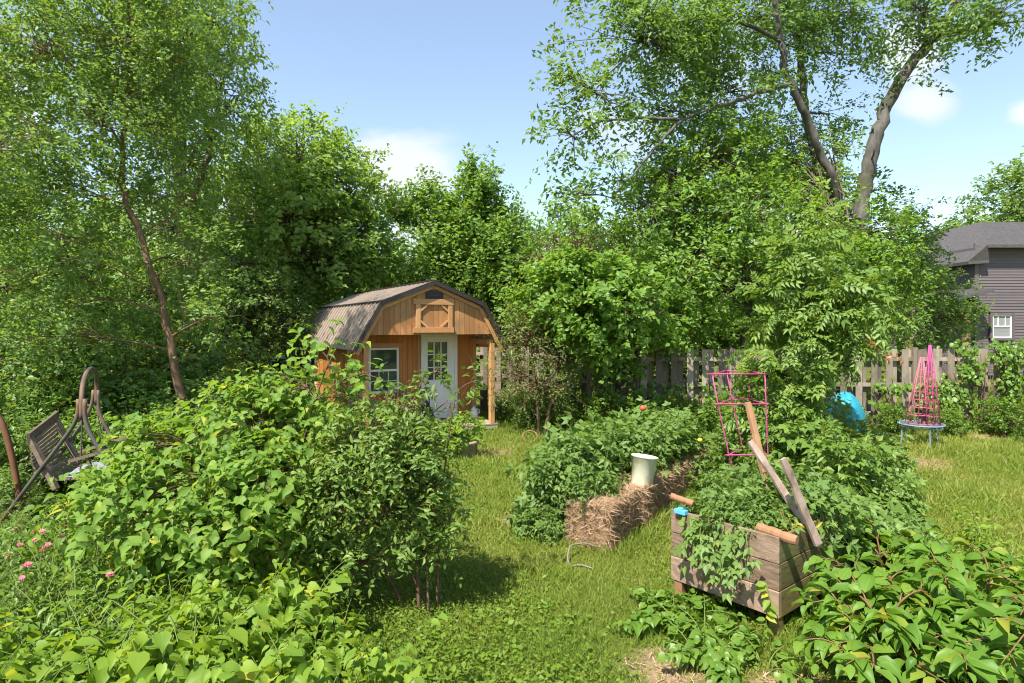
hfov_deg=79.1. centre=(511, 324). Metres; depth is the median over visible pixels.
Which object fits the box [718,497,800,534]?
tomato plant
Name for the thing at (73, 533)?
flower plant
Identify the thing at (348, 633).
leafy plant
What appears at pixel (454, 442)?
potted plant
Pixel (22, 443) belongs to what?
leafy bush
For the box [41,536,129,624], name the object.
flower plant
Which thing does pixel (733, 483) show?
tomato plant
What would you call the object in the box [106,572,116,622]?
pink flower
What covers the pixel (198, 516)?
heart leaved shrub
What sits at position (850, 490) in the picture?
tomato plant
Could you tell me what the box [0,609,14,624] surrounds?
flower plant
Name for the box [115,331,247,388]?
leafy bush
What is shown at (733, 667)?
bindweed
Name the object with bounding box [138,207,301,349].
background tree
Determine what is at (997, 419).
fence bush
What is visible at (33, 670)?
leafy plant
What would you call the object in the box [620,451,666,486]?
tomato plant
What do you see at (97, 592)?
flower plant
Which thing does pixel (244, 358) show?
leafy bush
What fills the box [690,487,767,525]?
tomato plant
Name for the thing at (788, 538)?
log
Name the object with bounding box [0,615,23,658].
leafy plant
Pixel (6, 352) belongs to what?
leafy bush
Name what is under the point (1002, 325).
window
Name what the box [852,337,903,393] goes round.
trumpet flower
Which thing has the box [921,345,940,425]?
wire obelisk
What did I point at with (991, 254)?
neighbour house
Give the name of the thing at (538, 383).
olive shrub
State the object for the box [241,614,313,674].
leafy plant
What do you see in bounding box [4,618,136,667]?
flower plant
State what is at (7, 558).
flower plant
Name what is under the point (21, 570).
flower plant
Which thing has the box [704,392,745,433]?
fence bush
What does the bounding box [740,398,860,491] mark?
tomato plant
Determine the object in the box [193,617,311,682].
leafy plant
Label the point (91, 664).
flower plant
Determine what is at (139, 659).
leafy plant
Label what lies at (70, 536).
flower plant
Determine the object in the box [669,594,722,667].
bindweed
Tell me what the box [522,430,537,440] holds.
ring
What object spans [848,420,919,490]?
tomato plant
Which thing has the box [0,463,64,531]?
leafy bush
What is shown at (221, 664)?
leafy plant
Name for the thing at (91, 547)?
flower plant
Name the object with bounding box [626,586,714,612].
bindweed
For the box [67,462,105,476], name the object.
seat cushion
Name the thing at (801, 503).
stake
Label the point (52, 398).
leafy bush
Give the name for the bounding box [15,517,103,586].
flower plant
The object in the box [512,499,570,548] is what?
tomato plant
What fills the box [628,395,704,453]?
tomato plant
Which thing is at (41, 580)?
flower plant
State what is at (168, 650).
leafy plant
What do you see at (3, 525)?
flower plant
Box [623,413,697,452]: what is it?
tomato plant
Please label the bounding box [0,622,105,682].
leafy plant
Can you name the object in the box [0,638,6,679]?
leafy plant
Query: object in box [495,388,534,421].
fence bush
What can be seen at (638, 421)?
tomato plant
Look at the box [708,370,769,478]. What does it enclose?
tomato cage
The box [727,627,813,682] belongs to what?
bindweed
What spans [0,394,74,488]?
leafy bush
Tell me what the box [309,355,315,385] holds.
side window
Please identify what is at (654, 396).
climbing vine
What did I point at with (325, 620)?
leafy plant
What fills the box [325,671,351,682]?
leafy plant
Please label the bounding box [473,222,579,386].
background tree
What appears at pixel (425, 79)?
sky
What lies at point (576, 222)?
background tree
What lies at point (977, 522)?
lawn weed
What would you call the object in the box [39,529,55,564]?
pink flower
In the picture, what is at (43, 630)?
flower plant
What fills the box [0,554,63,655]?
flower plant
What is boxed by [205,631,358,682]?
leafy plant
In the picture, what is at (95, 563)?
flower plant
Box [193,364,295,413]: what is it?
leafy bush
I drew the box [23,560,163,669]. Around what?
flower plant
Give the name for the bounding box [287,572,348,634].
leafy plant
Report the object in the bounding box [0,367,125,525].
swing bench
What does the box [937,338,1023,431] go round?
climbing vine
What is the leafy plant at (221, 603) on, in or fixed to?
on the ground at (628, 613)
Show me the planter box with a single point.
(779, 574)
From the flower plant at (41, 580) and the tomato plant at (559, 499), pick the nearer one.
the flower plant at (41, 580)
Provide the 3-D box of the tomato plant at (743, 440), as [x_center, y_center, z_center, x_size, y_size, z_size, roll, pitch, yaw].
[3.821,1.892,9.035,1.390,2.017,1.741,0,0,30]
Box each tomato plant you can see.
[504,437,603,516]
[504,491,569,535]
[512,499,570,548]
[518,478,538,509]
[521,422,623,500]
[526,448,614,515]
[544,422,629,500]
[554,475,601,520]
[561,411,652,460]
[570,417,635,474]
[585,464,629,504]
[590,406,652,434]
[590,423,646,470]
[607,413,688,478]
[610,405,685,473]
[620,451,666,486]
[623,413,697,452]
[623,418,664,434]
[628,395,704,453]
[640,413,681,420]
[652,408,707,462]
[656,423,708,473]
[668,408,708,457]
[675,485,743,556]
[678,472,760,519]
[685,459,789,502]
[686,431,754,495]
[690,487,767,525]
[695,487,778,546]
[700,432,733,462]
[705,405,748,458]
[708,469,829,530]
[709,432,770,480]
[716,454,866,554]
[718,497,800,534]
[727,396,808,466]
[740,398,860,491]
[752,490,810,534]
[772,462,882,553]
[795,419,891,526]
[805,383,868,441]
[835,484,889,579]
[839,430,931,514]
[840,485,930,575]
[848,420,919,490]
[859,470,940,529]
[872,433,922,495]
[880,474,930,531]
[882,502,950,559]
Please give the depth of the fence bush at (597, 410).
14.18 m
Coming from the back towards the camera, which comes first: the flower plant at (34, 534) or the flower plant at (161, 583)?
the flower plant at (34, 534)
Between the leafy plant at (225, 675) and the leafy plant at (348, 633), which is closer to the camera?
the leafy plant at (225, 675)
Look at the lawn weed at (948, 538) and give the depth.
6.64 m
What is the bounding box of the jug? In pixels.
[470,405,479,418]
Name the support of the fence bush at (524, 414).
on the ground at (628, 613)
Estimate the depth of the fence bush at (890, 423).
14.33 m
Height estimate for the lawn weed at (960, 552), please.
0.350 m
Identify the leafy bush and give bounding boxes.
[0,283,163,423]
[0,344,61,406]
[0,371,59,435]
[0,374,70,488]
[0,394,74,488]
[0,397,84,512]
[0,398,138,497]
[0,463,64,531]
[2,355,150,473]
[3,294,280,431]
[61,300,222,378]
[67,321,184,401]
[94,362,227,437]
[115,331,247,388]
[117,400,206,484]
[150,369,248,431]
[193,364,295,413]
[203,403,261,457]
[218,333,272,379]
[290,398,367,461]
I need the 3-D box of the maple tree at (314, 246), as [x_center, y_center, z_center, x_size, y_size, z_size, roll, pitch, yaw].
[-7.611,-2.521,20.423,8.788,10.283,7.351,0,0,0]
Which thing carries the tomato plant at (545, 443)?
on the ground at (628, 613)
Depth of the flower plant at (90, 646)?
3.92 m
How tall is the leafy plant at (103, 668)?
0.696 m
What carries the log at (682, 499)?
on the planter box
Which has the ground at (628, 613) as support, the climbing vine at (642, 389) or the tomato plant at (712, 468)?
the tomato plant at (712, 468)
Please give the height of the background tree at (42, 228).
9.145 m
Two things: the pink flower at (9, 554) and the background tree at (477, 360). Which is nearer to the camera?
the pink flower at (9, 554)
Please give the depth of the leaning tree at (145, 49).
10.29 m
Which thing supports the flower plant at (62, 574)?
on the ground at (628, 613)
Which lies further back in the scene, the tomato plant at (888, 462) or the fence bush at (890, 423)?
the fence bush at (890, 423)
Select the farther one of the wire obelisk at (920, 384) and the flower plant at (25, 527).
the wire obelisk at (920, 384)
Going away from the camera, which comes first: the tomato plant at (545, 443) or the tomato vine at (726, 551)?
the tomato vine at (726, 551)
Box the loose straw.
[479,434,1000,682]
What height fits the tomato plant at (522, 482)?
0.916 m
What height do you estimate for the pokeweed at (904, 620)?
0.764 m
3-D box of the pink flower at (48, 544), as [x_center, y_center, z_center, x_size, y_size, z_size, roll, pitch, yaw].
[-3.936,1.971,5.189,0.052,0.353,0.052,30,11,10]
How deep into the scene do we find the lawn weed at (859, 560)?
5.71 m
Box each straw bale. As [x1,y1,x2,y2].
[538,486,570,528]
[560,478,647,552]
[612,467,670,528]
[657,455,697,508]
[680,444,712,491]
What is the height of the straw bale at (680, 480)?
0.802 m
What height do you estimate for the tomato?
0.085 m
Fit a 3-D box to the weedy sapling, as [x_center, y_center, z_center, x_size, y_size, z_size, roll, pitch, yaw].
[4.075,0.446,8.600,2.359,4.210,1.939,0,0,0]
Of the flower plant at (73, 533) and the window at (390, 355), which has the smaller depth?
the flower plant at (73, 533)
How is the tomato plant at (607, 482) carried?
in the straw bale at (609, 521)
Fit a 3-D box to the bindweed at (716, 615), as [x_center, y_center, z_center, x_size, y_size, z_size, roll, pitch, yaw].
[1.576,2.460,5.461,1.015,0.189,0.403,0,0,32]
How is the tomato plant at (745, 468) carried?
on the planter box
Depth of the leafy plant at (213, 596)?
4.58 m
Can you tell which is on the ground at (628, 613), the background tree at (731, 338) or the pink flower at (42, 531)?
the background tree at (731, 338)
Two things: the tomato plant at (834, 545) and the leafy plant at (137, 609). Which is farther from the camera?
the tomato plant at (834, 545)
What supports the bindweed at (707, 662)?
on the ground at (628, 613)
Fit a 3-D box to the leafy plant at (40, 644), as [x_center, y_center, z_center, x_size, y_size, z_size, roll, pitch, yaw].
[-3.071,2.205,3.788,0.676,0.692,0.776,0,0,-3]
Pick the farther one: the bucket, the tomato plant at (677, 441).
the tomato plant at (677, 441)
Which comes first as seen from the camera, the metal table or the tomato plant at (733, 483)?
the tomato plant at (733, 483)
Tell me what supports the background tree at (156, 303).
on the ground at (628, 613)
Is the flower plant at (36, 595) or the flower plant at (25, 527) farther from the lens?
the flower plant at (25, 527)
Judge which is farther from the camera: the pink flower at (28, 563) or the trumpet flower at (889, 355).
the trumpet flower at (889, 355)
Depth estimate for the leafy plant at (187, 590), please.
4.86 m
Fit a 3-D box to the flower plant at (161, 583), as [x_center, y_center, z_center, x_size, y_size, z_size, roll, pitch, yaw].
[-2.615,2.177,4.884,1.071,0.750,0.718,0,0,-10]
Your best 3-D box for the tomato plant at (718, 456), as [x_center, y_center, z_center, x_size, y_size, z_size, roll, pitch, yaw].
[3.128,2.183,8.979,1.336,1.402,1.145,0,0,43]
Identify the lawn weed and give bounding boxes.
[850,557,905,580]
[924,522,964,555]
[937,535,981,574]
[948,506,1003,541]
[960,522,1018,552]
[980,533,1023,576]
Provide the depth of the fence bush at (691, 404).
14.26 m
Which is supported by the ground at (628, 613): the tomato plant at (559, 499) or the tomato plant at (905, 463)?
the tomato plant at (905, 463)
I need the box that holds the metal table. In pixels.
[897,419,945,447]
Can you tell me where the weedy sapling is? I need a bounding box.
[714,202,919,470]
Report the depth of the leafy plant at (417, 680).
3.55 m
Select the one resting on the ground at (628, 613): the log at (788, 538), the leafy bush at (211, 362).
the leafy bush at (211, 362)
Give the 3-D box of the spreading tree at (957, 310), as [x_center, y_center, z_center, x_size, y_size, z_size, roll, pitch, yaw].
[14.575,-1.146,23.073,8.425,7.487,4.323,0,0,-33]
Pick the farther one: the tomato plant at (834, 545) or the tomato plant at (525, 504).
the tomato plant at (525, 504)
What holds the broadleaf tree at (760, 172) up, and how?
on the ground at (628, 613)
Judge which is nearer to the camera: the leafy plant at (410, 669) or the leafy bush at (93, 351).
the leafy plant at (410, 669)
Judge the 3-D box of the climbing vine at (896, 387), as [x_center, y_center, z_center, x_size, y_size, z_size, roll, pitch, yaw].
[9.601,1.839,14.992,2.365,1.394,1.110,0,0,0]
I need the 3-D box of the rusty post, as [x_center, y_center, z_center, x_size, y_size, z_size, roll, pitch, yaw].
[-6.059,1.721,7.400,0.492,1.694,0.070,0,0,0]
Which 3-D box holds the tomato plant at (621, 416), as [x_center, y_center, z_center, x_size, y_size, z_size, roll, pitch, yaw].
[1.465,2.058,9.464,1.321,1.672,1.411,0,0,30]
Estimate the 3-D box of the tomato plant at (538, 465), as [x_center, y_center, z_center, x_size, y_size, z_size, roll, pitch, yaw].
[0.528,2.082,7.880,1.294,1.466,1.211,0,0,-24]
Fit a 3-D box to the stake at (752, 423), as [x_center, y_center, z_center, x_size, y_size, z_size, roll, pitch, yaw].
[2.389,1.211,5.997,0.077,0.918,0.294,0,0,-35]
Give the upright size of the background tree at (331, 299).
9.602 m
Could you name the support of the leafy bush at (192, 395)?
on the ground at (628, 613)
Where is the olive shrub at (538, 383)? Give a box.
[474,301,608,434]
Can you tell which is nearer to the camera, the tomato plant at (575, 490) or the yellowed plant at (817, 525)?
the yellowed plant at (817, 525)
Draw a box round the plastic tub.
[828,391,866,432]
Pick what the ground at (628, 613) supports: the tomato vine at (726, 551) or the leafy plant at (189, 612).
the leafy plant at (189, 612)
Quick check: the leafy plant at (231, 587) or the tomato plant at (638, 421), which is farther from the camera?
the tomato plant at (638, 421)
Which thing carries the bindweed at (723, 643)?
on the ground at (628, 613)
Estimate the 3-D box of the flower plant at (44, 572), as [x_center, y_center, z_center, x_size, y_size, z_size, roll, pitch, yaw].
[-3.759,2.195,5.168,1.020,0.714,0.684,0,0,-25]
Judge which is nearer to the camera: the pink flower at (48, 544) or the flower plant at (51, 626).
the flower plant at (51, 626)
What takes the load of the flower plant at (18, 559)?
on the ground at (628, 613)
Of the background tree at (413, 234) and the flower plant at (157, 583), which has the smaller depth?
the flower plant at (157, 583)
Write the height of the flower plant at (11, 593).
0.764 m
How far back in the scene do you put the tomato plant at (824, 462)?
7.20 m
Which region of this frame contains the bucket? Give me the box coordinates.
[630,453,658,487]
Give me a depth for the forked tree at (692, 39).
16.66 m
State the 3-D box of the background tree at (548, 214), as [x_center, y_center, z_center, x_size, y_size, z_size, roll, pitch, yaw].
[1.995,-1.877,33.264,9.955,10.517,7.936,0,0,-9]
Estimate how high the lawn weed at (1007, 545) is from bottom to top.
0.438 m
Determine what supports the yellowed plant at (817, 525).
on the planter box
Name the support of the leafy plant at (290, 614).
on the ground at (628, 613)
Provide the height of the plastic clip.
0.062 m
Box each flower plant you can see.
[0,496,55,561]
[0,502,39,541]
[0,510,72,583]
[0,513,33,604]
[0,513,67,590]
[0,517,45,582]
[0,519,56,599]
[0,530,125,620]
[0,533,100,615]
[0,537,28,580]
[0,537,102,631]
[0,538,68,605]
[0,554,47,609]
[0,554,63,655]
[0,555,87,634]
[0,557,51,635]
[0,560,105,651]
[0,563,116,647]
[0,565,46,603]
[0,571,108,636]
[0,599,48,645]
[0,602,64,681]
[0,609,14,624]
[1,510,55,550]
[1,588,93,681]
[2,519,69,576]
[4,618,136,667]
[9,515,134,608]
[13,505,103,566]
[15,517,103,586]
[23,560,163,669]
[33,551,155,649]
[37,547,173,627]
[40,595,181,659]
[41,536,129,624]
[42,521,114,564]
[47,527,124,597]
[50,557,181,625]
[53,522,127,565]
[56,520,127,561]
[56,615,196,680]
[59,600,201,675]
[60,555,227,639]
[76,555,150,595]
[94,582,236,663]
[102,524,175,588]
[103,553,177,622]
[105,540,248,599]
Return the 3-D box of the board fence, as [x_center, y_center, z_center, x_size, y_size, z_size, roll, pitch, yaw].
[7.206,1.550,15.599,18.557,2.000,2.694,0,0,11]
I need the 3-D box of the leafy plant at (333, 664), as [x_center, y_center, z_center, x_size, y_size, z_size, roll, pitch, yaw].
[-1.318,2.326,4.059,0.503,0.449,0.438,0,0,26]
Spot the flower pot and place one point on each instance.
(472, 449)
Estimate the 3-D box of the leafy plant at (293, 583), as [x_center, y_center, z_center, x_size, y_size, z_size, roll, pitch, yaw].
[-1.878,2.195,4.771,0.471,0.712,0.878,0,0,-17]
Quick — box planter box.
[671,505,849,639]
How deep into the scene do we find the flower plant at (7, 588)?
4.52 m
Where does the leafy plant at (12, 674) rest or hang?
on the ground at (628, 613)
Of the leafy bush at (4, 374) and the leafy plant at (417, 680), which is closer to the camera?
the leafy plant at (417, 680)
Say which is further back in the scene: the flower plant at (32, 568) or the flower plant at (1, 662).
the flower plant at (32, 568)
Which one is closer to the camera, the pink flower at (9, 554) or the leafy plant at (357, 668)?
the leafy plant at (357, 668)
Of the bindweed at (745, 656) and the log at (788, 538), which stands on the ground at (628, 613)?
the bindweed at (745, 656)
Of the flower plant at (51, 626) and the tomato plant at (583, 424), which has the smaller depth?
the flower plant at (51, 626)
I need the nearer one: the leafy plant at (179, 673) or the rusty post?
the leafy plant at (179, 673)
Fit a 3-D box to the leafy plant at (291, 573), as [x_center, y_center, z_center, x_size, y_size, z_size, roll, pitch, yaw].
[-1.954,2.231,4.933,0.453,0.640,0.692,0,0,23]
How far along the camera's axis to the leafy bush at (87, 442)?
9.23 m
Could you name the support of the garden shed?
on the ground at (628, 613)
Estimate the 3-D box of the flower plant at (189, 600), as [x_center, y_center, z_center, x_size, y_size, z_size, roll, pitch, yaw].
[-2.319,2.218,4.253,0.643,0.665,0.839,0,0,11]
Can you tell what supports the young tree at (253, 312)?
on the ground at (628, 613)
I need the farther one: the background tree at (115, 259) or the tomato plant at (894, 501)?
the background tree at (115, 259)
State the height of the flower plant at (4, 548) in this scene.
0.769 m
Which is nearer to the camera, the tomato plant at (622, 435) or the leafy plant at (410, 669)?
the leafy plant at (410, 669)
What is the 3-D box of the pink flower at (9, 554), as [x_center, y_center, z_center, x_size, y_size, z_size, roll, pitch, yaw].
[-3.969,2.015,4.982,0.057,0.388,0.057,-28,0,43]
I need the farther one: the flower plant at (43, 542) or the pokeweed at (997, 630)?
the flower plant at (43, 542)
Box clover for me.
[0,435,1023,682]
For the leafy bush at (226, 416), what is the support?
on the ground at (628, 613)
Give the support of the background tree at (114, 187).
on the ground at (628, 613)
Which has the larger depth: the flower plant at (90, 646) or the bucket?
the bucket
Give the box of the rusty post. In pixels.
[0,413,24,530]
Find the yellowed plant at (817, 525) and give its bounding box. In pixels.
[767,502,821,542]
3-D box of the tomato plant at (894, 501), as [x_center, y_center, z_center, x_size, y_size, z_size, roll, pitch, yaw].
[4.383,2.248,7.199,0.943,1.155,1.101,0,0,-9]
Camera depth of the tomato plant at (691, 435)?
9.62 m
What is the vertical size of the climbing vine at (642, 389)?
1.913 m
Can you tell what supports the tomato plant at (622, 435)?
in the straw bale at (653, 499)
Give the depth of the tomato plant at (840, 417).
9.46 m
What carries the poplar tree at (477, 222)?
on the ground at (628, 613)
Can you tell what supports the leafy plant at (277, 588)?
on the ground at (628, 613)
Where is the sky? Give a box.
[0,0,1023,300]
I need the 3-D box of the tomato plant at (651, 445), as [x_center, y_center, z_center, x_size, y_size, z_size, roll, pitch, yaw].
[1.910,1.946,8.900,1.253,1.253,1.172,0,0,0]
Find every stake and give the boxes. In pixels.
[745,402,771,490]
[747,440,822,542]
[779,457,821,546]
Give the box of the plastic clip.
[674,506,688,515]
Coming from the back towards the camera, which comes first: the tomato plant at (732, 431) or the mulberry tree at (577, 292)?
the mulberry tree at (577, 292)
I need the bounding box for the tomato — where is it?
[640,405,645,410]
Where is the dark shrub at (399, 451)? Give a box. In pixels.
[278,350,489,629]
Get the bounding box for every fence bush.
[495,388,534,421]
[500,382,556,429]
[535,381,594,432]
[568,388,637,426]
[623,396,669,415]
[659,393,716,434]
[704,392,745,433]
[825,405,871,427]
[870,401,920,434]
[924,405,973,436]
[971,392,1023,439]
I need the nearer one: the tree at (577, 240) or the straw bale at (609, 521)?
the straw bale at (609, 521)
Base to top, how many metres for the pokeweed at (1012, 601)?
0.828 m
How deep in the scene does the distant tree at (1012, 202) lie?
36.06 m
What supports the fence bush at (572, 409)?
on the ground at (628, 613)
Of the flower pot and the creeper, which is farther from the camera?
the flower pot
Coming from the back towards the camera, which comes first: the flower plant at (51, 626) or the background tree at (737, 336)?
the background tree at (737, 336)
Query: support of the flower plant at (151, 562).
on the ground at (628, 613)
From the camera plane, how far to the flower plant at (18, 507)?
6.74 m
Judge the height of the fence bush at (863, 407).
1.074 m
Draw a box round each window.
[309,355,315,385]
[369,347,398,393]
[988,313,1014,339]
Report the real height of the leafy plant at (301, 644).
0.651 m
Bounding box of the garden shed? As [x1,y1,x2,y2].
[296,280,508,436]
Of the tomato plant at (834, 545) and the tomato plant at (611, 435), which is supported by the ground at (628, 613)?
the tomato plant at (611, 435)
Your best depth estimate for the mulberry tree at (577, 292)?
13.63 m
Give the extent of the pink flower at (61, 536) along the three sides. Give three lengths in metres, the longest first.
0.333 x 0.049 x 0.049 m
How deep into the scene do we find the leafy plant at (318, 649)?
4.01 m
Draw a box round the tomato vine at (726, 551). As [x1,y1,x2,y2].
[673,515,762,604]
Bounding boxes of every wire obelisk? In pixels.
[905,357,931,424]
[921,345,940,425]
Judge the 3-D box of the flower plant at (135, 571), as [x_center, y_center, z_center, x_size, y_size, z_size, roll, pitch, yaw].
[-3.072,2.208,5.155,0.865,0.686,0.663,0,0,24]
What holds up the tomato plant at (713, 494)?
on the planter box
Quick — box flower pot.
[459,438,478,458]
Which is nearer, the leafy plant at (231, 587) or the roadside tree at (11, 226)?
the leafy plant at (231, 587)
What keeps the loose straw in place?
on the ground at (628, 613)
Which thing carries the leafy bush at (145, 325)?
on the ground at (628, 613)
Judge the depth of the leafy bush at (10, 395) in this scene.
9.68 m
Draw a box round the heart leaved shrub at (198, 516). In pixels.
[13,318,408,623]
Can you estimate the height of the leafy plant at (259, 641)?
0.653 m
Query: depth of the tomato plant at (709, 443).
10.50 m
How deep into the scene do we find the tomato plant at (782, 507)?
5.46 m
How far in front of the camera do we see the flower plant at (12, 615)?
4.12 m
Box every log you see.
[670,493,694,506]
[756,523,798,544]
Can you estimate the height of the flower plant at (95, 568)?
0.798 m
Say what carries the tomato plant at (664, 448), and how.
on the ground at (628, 613)
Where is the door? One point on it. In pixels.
(444, 344)
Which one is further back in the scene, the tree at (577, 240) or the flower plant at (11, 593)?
the tree at (577, 240)
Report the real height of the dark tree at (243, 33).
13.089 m
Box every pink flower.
[4,553,21,582]
[16,561,31,611]
[18,575,24,601]
[35,542,51,575]
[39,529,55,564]
[51,535,64,573]
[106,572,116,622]
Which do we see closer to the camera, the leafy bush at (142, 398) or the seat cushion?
the seat cushion
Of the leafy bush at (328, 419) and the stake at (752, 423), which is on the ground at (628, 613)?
the leafy bush at (328, 419)
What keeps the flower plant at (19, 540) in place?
on the ground at (628, 613)
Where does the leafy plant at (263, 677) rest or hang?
on the ground at (628, 613)
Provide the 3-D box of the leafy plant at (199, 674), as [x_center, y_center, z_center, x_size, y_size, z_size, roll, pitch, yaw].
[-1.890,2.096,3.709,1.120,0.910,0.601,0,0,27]
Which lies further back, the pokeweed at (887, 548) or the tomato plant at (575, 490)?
the tomato plant at (575, 490)
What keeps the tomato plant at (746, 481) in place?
on the planter box
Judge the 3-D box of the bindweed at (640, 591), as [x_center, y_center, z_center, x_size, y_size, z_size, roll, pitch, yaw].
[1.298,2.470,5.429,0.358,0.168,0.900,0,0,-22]
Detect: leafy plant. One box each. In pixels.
[0,607,73,682]
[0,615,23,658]
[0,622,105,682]
[0,635,97,682]
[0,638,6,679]
[1,640,52,682]
[28,636,101,682]
[28,664,88,682]
[36,609,160,682]
[52,590,171,682]
[56,632,211,682]
[81,599,187,682]
[86,585,223,666]
[96,566,229,642]
[99,592,267,682]
[136,605,229,676]
[144,538,282,610]
[144,595,269,667]
[151,571,211,613]
[155,604,278,675]
[168,571,253,610]
[171,559,290,660]
[180,580,289,655]
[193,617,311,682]
[195,636,341,682]
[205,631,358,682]
[206,592,344,682]
[208,601,288,671]
[208,651,284,682]
[209,661,236,681]
[218,671,234,682]
[225,573,320,650]
[229,548,299,628]
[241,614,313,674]
[246,553,300,633]
[269,558,357,632]
[278,630,349,682]
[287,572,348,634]
[312,642,371,682]
[315,598,370,680]
[323,660,424,682]
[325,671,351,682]
[328,613,447,682]
[345,630,408,679]
[345,659,390,682]
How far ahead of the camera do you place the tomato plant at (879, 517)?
6.11 m
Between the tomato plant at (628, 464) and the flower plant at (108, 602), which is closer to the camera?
the flower plant at (108, 602)
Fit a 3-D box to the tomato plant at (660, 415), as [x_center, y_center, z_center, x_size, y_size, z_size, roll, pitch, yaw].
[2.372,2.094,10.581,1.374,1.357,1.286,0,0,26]
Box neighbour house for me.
[884,222,1023,379]
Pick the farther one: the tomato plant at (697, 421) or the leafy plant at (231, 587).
the tomato plant at (697, 421)
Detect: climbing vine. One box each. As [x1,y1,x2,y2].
[587,351,663,422]
[646,377,760,429]
[865,372,973,428]
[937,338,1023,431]
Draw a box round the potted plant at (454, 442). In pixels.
[437,410,488,456]
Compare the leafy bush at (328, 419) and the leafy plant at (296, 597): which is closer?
the leafy plant at (296, 597)
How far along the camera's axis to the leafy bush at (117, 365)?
13.01 m
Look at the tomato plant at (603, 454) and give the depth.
7.78 m
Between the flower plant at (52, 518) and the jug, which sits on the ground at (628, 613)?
the flower plant at (52, 518)
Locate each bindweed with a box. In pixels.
[610,591,725,638]
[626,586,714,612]
[633,586,688,630]
[641,586,746,625]
[657,620,773,668]
[659,617,742,682]
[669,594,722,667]
[692,611,736,670]
[694,623,745,682]
[705,626,754,681]
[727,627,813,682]
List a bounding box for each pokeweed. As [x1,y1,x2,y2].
[787,550,1023,682]
[841,509,943,572]
[867,537,1023,652]
[909,565,1023,681]
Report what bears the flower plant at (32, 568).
on the ground at (628, 613)
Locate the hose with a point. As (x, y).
(571, 545)
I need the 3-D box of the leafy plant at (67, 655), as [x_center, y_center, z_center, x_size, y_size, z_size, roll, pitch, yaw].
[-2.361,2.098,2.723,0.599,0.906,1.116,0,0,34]
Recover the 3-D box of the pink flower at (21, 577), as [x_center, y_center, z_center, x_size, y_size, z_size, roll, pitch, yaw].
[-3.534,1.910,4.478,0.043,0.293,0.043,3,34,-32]
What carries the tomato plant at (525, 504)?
on the ground at (628, 613)
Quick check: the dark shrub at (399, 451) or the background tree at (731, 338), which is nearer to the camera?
the dark shrub at (399, 451)
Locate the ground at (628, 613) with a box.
[0,337,1023,682]
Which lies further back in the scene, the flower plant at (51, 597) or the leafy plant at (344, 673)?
the flower plant at (51, 597)
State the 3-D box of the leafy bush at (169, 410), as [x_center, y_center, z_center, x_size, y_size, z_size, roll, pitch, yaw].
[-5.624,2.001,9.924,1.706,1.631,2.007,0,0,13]
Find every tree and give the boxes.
[0,0,276,422]
[0,9,167,362]
[0,215,171,350]
[5,207,89,284]
[6,0,288,359]
[40,185,192,301]
[122,99,416,396]
[125,242,270,360]
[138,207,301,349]
[156,234,322,379]
[258,221,388,368]
[336,219,440,294]
[361,141,547,389]
[405,251,498,379]
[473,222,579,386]
[488,235,707,400]
[495,196,602,368]
[512,214,638,288]
[519,193,685,391]
[522,0,1023,410]
[564,90,951,369]
[629,240,755,386]
[693,234,801,380]
[864,191,996,389]
[901,145,1023,241]
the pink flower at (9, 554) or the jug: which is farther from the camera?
the jug
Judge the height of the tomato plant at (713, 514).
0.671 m
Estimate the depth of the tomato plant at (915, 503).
7.03 m
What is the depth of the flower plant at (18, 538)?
5.51 m
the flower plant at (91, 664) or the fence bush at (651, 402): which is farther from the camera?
the fence bush at (651, 402)
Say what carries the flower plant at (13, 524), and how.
on the ground at (628, 613)
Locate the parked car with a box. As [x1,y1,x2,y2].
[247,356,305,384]
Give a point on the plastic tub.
(854, 403)
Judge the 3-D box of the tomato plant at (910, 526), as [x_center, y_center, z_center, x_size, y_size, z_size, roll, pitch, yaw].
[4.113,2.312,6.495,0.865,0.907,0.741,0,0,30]
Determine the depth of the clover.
5.17 m
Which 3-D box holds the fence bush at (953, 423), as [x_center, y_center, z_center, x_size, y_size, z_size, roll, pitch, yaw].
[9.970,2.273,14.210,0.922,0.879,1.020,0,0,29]
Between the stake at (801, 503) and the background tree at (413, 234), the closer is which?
the stake at (801, 503)
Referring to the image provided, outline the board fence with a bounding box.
[476,346,1020,427]
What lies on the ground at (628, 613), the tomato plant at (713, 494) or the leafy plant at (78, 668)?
the leafy plant at (78, 668)
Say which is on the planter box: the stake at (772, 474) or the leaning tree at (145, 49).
the stake at (772, 474)
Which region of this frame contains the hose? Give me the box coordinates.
[567,543,600,568]
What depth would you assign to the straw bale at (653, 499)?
8.06 m
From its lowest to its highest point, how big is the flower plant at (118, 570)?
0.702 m
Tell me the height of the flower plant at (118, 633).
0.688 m
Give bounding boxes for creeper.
[755,581,776,642]
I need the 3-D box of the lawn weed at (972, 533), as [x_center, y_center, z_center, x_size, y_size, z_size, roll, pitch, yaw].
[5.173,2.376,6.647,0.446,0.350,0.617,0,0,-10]
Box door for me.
[424,336,454,417]

